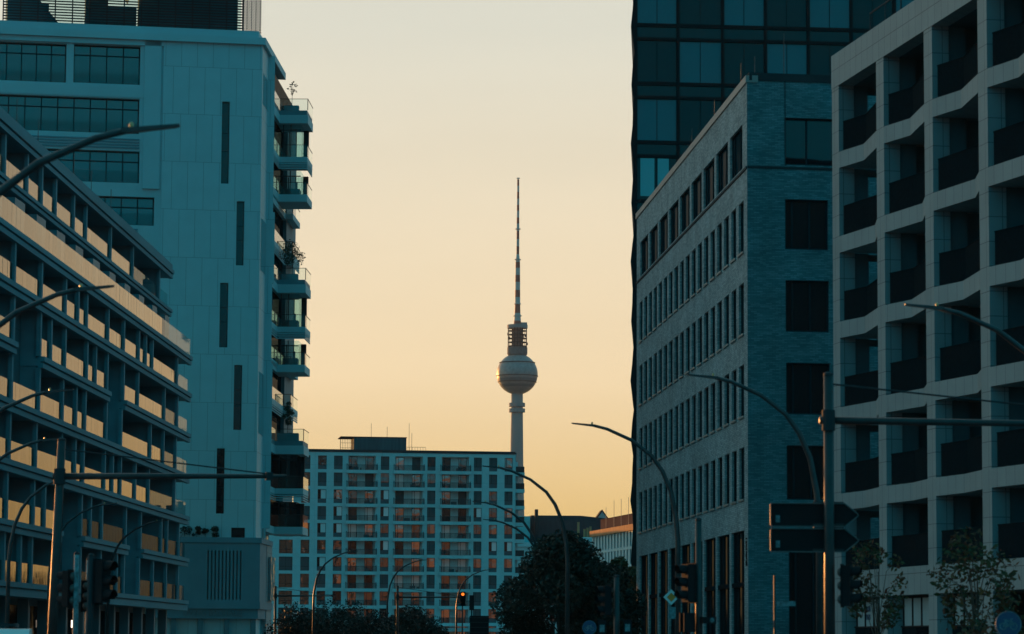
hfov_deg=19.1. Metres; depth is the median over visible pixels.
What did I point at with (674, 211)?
window
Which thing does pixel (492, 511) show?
window
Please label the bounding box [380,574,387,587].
window
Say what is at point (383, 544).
window
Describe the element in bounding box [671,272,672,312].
window
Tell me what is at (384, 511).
window
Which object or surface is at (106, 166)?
window
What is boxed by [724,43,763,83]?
window
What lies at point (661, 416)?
window
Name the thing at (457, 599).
street lamp
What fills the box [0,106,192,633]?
balcony apartment house
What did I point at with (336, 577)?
window
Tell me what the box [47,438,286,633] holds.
signal mast
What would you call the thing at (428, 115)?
sky
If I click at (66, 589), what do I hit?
traffic light
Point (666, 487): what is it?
window
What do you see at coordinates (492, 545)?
window
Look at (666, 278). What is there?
window
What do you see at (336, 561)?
window
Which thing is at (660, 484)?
window
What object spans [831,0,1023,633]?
white grid apartment building
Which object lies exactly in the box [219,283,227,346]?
slit window
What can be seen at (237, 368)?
slit window
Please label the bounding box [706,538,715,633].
window
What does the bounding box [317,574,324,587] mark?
window
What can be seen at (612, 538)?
sunlit cornice building
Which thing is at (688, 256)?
window
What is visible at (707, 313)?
window
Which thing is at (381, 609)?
window
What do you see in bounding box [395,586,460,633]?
signal mast
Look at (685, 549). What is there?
window
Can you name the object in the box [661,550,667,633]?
window
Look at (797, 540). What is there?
direction board
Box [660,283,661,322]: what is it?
window
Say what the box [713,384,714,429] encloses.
window
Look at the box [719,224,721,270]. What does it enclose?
window
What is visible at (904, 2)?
window
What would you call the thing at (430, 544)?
window
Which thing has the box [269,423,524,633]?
white apartment block
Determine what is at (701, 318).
window
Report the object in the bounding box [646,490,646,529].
window
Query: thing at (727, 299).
window
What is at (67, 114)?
window
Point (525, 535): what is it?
street lamp
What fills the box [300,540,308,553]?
window
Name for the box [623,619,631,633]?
pedestrian signal
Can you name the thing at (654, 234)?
window
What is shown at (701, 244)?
window
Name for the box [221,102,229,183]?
slit window
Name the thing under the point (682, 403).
window
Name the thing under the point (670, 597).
priority sign
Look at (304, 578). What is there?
window
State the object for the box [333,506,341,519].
window
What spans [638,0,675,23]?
window
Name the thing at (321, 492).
window
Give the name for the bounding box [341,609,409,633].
roadside bush
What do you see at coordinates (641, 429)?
window
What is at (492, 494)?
window
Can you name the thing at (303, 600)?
window
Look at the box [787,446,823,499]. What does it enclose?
window
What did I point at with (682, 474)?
window
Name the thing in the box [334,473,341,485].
window
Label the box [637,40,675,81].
window
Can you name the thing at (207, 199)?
white residential tower
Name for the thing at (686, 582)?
traffic light
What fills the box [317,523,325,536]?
window
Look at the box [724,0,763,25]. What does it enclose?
window
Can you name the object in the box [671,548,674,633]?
window
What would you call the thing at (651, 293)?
window
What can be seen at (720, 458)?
window
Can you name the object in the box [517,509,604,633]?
mansard roof building
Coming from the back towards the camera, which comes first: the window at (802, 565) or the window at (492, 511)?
the window at (492, 511)
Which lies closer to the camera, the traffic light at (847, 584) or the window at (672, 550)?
the traffic light at (847, 584)
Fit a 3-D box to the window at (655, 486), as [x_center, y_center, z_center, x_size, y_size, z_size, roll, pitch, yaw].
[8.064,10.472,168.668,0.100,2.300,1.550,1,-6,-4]
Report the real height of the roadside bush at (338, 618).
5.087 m
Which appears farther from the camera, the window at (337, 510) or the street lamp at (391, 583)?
the window at (337, 510)
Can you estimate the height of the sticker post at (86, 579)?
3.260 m
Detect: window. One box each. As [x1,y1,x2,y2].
[0,42,65,82]
[0,95,138,133]
[47,149,138,182]
[73,45,139,84]
[100,197,153,225]
[216,448,224,513]
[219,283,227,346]
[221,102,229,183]
[231,528,244,537]
[233,365,241,429]
[236,202,243,264]
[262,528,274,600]
[278,591,291,603]
[278,608,290,618]
[279,540,292,552]
[279,557,291,569]
[279,574,291,586]
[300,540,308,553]
[300,557,308,570]
[300,574,308,587]
[300,591,308,604]
[301,489,309,502]
[304,506,309,519]
[305,455,309,468]
[305,472,309,485]
[316,591,324,604]
[317,506,325,519]
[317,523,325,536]
[317,540,325,553]
[317,557,324,570]
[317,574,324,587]
[318,455,326,468]
[318,472,325,485]
[318,489,325,502]
[332,591,340,604]
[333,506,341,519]
[333,523,341,536]
[333,540,341,553]
[333,557,341,570]
[333,574,340,587]
[334,456,342,468]
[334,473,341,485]
[334,489,341,502]
[379,591,387,604]
[379,608,385,619]
[380,490,388,503]
[380,507,388,520]
[380,524,388,536]
[380,541,387,553]
[380,558,387,570]
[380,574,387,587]
[381,456,388,469]
[381,473,388,486]
[426,575,434,588]
[426,592,433,605]
[426,609,433,621]
[427,457,435,470]
[427,474,434,486]
[427,491,434,503]
[427,507,434,520]
[427,524,434,537]
[427,541,434,554]
[427,558,434,571]
[473,525,480,537]
[473,542,480,554]
[473,558,480,571]
[473,575,480,588]
[473,592,480,605]
[473,609,480,615]
[474,458,481,470]
[474,474,481,487]
[474,491,481,504]
[474,508,480,521]
[488,575,495,588]
[488,592,495,605]
[488,609,495,622]
[489,458,496,470]
[489,475,496,487]
[489,491,496,503]
[489,508,496,521]
[489,525,496,538]
[489,542,496,554]
[489,559,496,571]
[504,492,511,504]
[504,508,511,521]
[504,525,511,538]
[504,542,511,555]
[504,559,511,571]
[504,576,511,585]
[505,458,512,471]
[505,475,512,487]
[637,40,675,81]
[637,99,675,140]
[637,158,675,198]
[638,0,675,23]
[641,303,641,339]
[641,366,641,402]
[641,429,641,466]
[641,492,641,530]
[641,555,647,633]
[642,236,647,274]
[646,298,646,334]
[646,362,646,399]
[646,426,646,464]
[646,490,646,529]
[650,358,651,396]
[650,423,651,461]
[650,488,651,527]
[651,225,657,264]
[651,293,651,330]
[651,553,656,633]
[655,288,656,326]
[655,354,656,392]
[655,419,656,458]
[655,486,656,526]
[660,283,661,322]
[660,350,661,389]
[660,416,661,456]
[660,484,661,524]
[661,213,667,253]
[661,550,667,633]
[666,278,666,317]
[666,346,666,385]
[666,413,666,454]
[666,487,666,522]
[671,202,677,243]
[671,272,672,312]
[671,341,672,381]
[671,410,672,451]
[671,479,672,521]
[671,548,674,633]
[676,267,677,308]
[676,337,677,378]
[676,407,677,448]
[676,477,677,512]
[680,0,720,24]
[680,41,720,82]
[680,100,720,140]
[682,188,689,231]
[682,261,683,302]
[682,332,683,374]
[682,403,683,445]
[682,474,683,517]
[682,544,689,633]
[688,256,689,297]
[688,328,689,370]
[688,399,689,442]
[688,471,689,515]
[693,174,701,219]
[694,250,695,292]
[694,323,695,365]
[694,395,695,439]
[694,469,695,513]
[694,543,702,633]
[700,244,701,287]
[700,318,701,361]
[700,392,701,436]
[700,466,701,511]
[706,160,713,206]
[706,238,707,281]
[706,313,707,357]
[706,388,708,433]
[706,463,708,509]
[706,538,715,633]
[713,231,714,275]
[713,308,714,352]
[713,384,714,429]
[713,461,714,507]
[718,144,727,193]
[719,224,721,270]
[719,302,721,348]
[719,535,729,633]
[720,381,721,426]
[720,458,721,505]
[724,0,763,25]
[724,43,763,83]
[726,217,728,264]
[726,296,728,343]
[727,375,728,422]
[727,455,728,503]
[732,128,741,178]
[733,210,735,257]
[734,291,735,338]
[734,371,736,419]
[734,451,736,500]
[734,531,743,633]
[741,203,743,251]
[741,284,743,333]
[741,366,743,415]
[741,448,743,498]
[767,0,806,26]
[767,44,806,73]
[784,118,831,165]
[785,200,827,249]
[785,280,827,331]
[786,363,828,414]
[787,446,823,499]
[789,552,834,633]
[810,0,849,27]
[810,45,845,74]
[853,0,892,28]
[854,597,878,633]
[896,0,913,11]
[901,595,928,633]
[952,593,983,633]
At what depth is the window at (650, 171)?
207.41 m
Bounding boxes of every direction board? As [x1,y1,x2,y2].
[770,502,858,526]
[770,527,858,552]
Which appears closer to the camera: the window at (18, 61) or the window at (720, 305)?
the window at (720, 305)
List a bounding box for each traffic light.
[56,569,73,607]
[81,580,86,611]
[92,558,117,603]
[460,592,464,605]
[469,595,473,615]
[595,584,612,615]
[674,563,696,603]
[837,564,861,607]
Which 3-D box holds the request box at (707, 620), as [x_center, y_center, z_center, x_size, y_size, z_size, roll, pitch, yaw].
[4.091,6.319,63.571,0.300,0.140,0.180,3,-6,-20]
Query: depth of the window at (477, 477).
546.31 m
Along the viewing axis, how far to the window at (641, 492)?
176.41 m
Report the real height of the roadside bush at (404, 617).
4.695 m
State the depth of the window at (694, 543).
152.37 m
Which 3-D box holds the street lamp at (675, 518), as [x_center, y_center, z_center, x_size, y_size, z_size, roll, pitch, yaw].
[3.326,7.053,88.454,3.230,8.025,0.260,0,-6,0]
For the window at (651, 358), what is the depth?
172.53 m
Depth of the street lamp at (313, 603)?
213.81 m
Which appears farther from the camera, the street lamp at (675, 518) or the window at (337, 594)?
the window at (337, 594)
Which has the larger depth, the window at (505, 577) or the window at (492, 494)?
the window at (492, 494)
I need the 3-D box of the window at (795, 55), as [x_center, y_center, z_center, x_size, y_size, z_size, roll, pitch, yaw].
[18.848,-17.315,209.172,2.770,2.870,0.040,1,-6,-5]
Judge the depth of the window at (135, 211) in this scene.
255.86 m
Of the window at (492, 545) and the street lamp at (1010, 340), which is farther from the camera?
the window at (492, 545)
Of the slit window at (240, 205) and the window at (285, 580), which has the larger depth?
the window at (285, 580)
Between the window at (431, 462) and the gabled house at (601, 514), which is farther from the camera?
the gabled house at (601, 514)
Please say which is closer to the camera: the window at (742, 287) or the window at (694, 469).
the window at (742, 287)
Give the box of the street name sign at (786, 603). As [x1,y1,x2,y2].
[773,575,795,633]
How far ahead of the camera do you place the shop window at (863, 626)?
115.78 m
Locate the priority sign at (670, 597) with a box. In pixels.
[664,589,676,618]
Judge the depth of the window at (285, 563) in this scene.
539.94 m
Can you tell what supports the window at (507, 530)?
in the white apartment block
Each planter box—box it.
[277,433,298,440]
[282,274,298,279]
[284,105,298,109]
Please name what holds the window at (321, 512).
in the white apartment block
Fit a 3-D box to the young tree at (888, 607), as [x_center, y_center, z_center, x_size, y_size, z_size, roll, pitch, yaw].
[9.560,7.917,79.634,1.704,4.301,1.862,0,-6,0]
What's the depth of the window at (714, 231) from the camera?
147.04 m
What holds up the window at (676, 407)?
in the pale brick office building at (734, 218)
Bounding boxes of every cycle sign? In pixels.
[582,620,596,633]
[995,611,1020,633]
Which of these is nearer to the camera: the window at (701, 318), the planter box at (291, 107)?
the window at (701, 318)
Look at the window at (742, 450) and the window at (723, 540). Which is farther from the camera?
the window at (723, 540)
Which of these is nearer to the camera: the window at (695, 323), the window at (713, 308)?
the window at (713, 308)
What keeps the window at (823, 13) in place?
in the dark glass office tower at (692, 60)
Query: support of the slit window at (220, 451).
in the white residential tower at (207, 199)
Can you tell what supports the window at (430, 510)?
in the white apartment block
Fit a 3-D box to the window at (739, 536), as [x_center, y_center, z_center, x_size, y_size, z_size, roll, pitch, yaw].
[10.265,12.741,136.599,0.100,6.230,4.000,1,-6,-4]
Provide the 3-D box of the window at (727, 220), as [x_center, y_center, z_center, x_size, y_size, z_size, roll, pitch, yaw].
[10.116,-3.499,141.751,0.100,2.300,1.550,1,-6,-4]
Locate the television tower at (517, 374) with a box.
[496,178,537,515]
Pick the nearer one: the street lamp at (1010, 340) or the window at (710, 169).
the street lamp at (1010, 340)
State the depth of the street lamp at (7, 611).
116.33 m
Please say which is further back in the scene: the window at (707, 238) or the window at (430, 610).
the window at (430, 610)
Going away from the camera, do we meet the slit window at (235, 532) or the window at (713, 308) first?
the window at (713, 308)
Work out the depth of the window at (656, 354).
170.15 m
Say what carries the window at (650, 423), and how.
in the pale brick office building at (734, 218)
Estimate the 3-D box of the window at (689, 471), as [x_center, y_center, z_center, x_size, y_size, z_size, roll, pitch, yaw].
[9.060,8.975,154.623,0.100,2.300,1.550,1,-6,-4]
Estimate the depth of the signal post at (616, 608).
74.62 m
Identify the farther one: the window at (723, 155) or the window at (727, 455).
the window at (723, 155)
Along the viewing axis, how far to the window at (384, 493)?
543.65 m
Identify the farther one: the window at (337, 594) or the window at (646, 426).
the window at (337, 594)
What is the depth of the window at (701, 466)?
150.63 m
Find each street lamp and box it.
[0,122,179,196]
[0,284,114,327]
[0,388,73,413]
[0,437,57,460]
[5,472,76,628]
[46,502,116,633]
[106,520,167,633]
[312,550,355,633]
[386,560,422,616]
[455,569,491,633]
[472,500,540,614]
[482,465,568,633]
[483,519,543,616]
[571,422,680,633]
[688,373,822,633]
[905,303,1023,353]
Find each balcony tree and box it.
[280,239,305,273]
[281,401,294,432]
[287,81,297,95]
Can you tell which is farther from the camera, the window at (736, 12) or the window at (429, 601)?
the window at (429, 601)
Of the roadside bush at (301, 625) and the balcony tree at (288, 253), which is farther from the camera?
the balcony tree at (288, 253)
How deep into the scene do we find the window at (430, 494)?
544.71 m
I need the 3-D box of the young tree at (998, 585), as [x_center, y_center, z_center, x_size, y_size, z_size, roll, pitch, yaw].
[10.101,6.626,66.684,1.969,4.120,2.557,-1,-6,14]
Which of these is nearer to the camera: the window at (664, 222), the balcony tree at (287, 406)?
the window at (664, 222)
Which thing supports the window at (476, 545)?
in the white apartment block
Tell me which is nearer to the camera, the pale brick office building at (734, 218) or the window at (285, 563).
the pale brick office building at (734, 218)
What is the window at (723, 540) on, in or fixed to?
in the pale brick office building at (734, 218)
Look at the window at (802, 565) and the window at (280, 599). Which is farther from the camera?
the window at (280, 599)
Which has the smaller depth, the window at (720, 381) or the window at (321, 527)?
the window at (720, 381)
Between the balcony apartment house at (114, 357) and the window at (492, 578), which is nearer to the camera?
the balcony apartment house at (114, 357)
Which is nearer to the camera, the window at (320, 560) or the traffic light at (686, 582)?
the traffic light at (686, 582)
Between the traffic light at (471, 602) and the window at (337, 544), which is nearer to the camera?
the traffic light at (471, 602)
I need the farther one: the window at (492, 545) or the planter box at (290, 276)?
the window at (492, 545)
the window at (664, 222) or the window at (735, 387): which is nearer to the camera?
the window at (735, 387)
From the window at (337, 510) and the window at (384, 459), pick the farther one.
the window at (384, 459)
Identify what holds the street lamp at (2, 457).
on the pavement
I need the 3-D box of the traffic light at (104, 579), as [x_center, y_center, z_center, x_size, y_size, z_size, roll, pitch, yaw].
[-8.603,5.578,64.350,0.535,0.960,0.340,-3,-7,30]
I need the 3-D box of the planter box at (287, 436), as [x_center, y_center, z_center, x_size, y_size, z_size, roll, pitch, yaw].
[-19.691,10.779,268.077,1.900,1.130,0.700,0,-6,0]
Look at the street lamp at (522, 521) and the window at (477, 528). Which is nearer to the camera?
the street lamp at (522, 521)
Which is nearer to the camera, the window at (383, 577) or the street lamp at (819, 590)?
the street lamp at (819, 590)
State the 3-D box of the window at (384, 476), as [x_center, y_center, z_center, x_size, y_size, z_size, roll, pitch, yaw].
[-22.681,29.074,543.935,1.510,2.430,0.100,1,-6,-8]
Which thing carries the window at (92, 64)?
in the white residential tower at (207, 199)
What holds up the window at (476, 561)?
in the white apartment block
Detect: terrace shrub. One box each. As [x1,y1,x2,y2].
[180,526,191,536]
[192,525,200,536]
[201,528,208,533]
[210,526,218,536]
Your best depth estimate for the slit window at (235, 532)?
254.43 m
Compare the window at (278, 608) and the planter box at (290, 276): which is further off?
the window at (278, 608)
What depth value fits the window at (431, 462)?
545.37 m
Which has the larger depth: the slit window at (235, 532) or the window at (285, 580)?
the window at (285, 580)
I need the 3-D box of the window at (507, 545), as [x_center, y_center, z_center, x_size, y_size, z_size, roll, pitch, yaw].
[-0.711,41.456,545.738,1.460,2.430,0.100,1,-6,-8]
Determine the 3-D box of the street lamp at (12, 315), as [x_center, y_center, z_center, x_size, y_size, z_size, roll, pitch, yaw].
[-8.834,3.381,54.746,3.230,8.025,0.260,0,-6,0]
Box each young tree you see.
[844,538,908,633]
[926,526,1019,633]
[988,590,1023,633]
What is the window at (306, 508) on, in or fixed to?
in the white apartment block
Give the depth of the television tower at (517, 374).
2381.08 m
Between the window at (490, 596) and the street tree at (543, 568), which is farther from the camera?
the window at (490, 596)
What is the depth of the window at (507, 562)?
545.37 m
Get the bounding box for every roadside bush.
[263,600,332,633]
[307,598,377,633]
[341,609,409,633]
[380,604,433,632]
[399,614,448,633]
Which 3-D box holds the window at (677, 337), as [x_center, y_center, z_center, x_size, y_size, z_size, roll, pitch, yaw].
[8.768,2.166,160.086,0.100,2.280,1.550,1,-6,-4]
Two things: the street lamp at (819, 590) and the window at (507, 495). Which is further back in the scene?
the window at (507, 495)
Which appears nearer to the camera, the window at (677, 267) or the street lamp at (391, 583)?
the window at (677, 267)
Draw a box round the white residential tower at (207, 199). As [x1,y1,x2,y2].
[0,0,312,633]
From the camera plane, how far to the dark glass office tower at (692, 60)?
208.65 m
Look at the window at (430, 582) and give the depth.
543.12 m
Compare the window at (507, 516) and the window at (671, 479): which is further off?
the window at (507, 516)
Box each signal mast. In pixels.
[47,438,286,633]
[273,586,333,630]
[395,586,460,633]
[819,372,1023,633]
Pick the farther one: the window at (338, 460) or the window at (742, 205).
the window at (338, 460)
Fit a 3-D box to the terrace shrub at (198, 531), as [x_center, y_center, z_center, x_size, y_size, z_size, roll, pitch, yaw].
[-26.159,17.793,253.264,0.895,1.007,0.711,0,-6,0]
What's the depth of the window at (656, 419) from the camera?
169.78 m
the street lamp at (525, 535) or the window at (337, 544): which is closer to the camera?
the street lamp at (525, 535)
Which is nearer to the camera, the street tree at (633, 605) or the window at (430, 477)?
the street tree at (633, 605)
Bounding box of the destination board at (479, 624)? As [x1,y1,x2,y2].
[470,616,488,633]
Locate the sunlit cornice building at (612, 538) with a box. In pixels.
[589,497,632,566]
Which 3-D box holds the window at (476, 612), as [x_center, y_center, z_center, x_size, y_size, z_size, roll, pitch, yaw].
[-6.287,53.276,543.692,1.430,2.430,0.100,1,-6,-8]
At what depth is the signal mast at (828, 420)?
53.02 m
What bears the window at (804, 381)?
in the pale brick office building at (734, 218)
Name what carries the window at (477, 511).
in the white apartment block
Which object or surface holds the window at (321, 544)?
in the white apartment block
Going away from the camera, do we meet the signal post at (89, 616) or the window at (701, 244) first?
the signal post at (89, 616)
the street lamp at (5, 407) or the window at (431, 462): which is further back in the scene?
the window at (431, 462)
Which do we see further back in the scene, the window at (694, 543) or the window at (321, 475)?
the window at (321, 475)
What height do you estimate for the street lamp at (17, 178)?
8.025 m
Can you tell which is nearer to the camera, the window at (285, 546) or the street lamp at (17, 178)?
the street lamp at (17, 178)
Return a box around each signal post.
[86,553,94,633]
[614,574,619,633]
[695,518,701,633]
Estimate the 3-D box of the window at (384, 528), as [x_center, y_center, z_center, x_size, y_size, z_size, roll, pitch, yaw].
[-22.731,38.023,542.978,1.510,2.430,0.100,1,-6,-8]
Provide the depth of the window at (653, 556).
169.94 m
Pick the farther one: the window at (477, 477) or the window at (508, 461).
the window at (508, 461)
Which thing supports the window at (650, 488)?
in the pale brick office building at (734, 218)
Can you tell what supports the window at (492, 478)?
in the white apartment block
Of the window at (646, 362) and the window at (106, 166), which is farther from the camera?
the window at (106, 166)
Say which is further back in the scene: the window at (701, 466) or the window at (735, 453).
the window at (701, 466)
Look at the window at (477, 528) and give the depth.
545.24 m
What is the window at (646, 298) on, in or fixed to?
in the pale brick office building at (734, 218)
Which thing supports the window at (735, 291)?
in the pale brick office building at (734, 218)
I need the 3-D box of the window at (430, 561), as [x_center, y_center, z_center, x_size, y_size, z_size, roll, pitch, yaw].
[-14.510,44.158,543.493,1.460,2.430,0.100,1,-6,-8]
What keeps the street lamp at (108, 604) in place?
on the pavement
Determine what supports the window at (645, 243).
in the pale brick office building at (734, 218)
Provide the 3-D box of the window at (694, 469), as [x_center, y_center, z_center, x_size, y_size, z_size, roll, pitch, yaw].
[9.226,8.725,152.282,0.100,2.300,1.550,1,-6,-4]
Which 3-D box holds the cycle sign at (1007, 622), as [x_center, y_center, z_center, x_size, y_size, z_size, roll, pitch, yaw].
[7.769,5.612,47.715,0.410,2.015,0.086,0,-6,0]
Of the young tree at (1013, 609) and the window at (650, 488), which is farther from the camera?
the window at (650, 488)
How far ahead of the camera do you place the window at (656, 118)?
207.91 m
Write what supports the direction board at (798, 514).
attached to the signal mast at (828, 420)
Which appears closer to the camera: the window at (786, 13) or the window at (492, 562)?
the window at (786, 13)
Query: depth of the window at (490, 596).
544.38 m
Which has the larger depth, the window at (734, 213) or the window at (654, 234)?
the window at (654, 234)
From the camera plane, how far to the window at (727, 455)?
141.23 m
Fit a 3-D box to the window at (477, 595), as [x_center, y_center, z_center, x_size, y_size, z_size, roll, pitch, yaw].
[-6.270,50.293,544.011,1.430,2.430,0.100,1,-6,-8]
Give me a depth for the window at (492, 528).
545.64 m
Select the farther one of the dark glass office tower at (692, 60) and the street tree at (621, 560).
the dark glass office tower at (692, 60)
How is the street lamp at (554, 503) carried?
on the road
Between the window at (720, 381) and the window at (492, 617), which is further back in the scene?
the window at (492, 617)
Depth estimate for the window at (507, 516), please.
546.31 m
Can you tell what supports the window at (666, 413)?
in the pale brick office building at (734, 218)
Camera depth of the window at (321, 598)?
540.21 m
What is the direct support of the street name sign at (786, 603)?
on the road
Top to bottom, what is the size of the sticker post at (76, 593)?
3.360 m
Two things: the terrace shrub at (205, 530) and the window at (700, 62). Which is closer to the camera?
the window at (700, 62)
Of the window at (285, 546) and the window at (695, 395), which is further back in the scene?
the window at (285, 546)
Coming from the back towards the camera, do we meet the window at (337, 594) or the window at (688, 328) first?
the window at (337, 594)
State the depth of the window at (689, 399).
155.64 m
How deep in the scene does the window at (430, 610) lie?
542.59 m
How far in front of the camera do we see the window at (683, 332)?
158.40 m
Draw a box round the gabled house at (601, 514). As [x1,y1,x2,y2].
[596,510,607,517]
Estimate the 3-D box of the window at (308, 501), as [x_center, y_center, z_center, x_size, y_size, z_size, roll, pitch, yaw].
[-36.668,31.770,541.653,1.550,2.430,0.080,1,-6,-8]
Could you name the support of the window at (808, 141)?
in the pale brick office building at (734, 218)
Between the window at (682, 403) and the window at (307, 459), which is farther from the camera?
the window at (307, 459)
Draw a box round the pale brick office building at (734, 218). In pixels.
[636,33,878,633]
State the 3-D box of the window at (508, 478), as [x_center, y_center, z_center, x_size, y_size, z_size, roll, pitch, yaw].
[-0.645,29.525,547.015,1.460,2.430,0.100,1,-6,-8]
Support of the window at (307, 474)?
in the white apartment block
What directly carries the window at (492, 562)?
in the white apartment block
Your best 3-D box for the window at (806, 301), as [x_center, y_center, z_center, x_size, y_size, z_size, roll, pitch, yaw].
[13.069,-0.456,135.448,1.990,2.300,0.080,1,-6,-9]
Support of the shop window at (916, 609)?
in the white grid apartment building at (934, 135)
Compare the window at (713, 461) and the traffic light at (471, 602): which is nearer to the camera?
the window at (713, 461)
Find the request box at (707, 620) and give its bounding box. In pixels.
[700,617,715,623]
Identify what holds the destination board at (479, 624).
on the road
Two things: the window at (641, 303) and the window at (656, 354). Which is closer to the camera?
the window at (656, 354)
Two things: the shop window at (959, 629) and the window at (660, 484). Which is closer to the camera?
the shop window at (959, 629)
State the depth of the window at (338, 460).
543.12 m
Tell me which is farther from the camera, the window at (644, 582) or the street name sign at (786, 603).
the window at (644, 582)
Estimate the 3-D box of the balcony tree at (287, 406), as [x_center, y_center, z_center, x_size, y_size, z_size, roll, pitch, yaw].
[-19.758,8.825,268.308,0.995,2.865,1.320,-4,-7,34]
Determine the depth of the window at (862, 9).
210.11 m
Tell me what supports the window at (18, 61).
in the white residential tower at (207, 199)
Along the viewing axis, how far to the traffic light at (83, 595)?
64.92 m
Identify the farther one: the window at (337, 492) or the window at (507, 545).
the window at (507, 545)
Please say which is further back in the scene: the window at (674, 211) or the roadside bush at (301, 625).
the roadside bush at (301, 625)
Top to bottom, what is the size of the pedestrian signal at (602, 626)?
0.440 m
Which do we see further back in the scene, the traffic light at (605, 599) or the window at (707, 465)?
the window at (707, 465)
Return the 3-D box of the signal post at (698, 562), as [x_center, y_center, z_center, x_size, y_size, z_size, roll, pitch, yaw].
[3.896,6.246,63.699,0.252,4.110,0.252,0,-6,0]
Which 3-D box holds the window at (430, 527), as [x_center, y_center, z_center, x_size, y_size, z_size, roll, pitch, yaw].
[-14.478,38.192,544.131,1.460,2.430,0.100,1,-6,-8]
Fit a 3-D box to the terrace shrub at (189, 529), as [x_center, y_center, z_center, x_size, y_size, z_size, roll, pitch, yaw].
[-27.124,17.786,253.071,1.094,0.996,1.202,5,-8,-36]
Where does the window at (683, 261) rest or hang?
in the pale brick office building at (734, 218)
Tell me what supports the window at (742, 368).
in the pale brick office building at (734, 218)
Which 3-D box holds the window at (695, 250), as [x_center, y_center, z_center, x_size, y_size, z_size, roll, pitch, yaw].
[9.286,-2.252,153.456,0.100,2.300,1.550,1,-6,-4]
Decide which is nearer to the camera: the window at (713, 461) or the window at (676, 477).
the window at (713, 461)
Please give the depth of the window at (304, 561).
540.34 m
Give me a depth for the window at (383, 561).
542.32 m
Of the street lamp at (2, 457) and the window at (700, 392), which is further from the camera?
the window at (700, 392)
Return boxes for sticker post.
[72,551,79,633]
[85,557,87,633]
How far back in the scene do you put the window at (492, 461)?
546.97 m
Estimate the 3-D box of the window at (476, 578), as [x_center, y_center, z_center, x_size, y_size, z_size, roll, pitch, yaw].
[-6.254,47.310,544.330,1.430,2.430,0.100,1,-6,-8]
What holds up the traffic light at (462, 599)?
attached to the signal mast at (397, 596)
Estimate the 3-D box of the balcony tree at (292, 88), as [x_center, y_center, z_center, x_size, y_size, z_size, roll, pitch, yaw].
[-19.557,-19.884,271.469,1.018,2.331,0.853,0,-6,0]
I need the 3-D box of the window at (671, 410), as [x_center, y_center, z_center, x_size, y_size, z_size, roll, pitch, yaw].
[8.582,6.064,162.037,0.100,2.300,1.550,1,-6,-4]
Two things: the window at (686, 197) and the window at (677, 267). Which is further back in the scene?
the window at (677, 267)
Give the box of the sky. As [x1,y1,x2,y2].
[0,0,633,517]
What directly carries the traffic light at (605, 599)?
attached to the signal post at (616, 608)
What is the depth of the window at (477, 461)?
546.57 m
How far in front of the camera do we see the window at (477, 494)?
545.91 m
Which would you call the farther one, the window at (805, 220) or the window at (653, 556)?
the window at (653, 556)
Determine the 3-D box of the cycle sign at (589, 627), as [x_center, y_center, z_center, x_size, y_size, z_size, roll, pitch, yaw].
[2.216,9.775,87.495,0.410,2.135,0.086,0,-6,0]
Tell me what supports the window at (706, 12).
in the dark glass office tower at (692, 60)
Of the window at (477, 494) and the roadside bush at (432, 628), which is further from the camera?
the window at (477, 494)
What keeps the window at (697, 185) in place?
in the pale brick office building at (734, 218)
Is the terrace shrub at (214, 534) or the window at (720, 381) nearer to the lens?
the window at (720, 381)
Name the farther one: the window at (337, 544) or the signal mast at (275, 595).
the window at (337, 544)
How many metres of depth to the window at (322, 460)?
542.72 m
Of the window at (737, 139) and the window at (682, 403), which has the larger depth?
the window at (682, 403)
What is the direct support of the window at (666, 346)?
in the pale brick office building at (734, 218)
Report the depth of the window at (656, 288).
170.57 m
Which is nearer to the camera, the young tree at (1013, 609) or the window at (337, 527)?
the young tree at (1013, 609)
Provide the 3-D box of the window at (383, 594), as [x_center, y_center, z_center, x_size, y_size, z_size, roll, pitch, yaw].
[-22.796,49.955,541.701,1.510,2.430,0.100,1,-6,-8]
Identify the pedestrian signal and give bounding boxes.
[598,620,606,633]
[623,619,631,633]
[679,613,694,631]
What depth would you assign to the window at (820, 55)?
209.44 m
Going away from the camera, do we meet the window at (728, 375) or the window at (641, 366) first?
the window at (728, 375)
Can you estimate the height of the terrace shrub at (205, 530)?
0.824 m
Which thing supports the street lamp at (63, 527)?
on the pavement
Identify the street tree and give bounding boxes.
[489,529,626,633]
[598,561,647,633]
[610,556,635,629]
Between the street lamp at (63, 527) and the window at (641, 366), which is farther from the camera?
the window at (641, 366)
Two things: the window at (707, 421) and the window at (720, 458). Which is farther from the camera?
the window at (707, 421)
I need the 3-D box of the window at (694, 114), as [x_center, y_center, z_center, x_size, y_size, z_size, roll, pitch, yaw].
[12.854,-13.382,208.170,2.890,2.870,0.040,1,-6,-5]
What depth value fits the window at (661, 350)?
167.80 m
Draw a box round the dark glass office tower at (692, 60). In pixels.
[630,0,913,566]

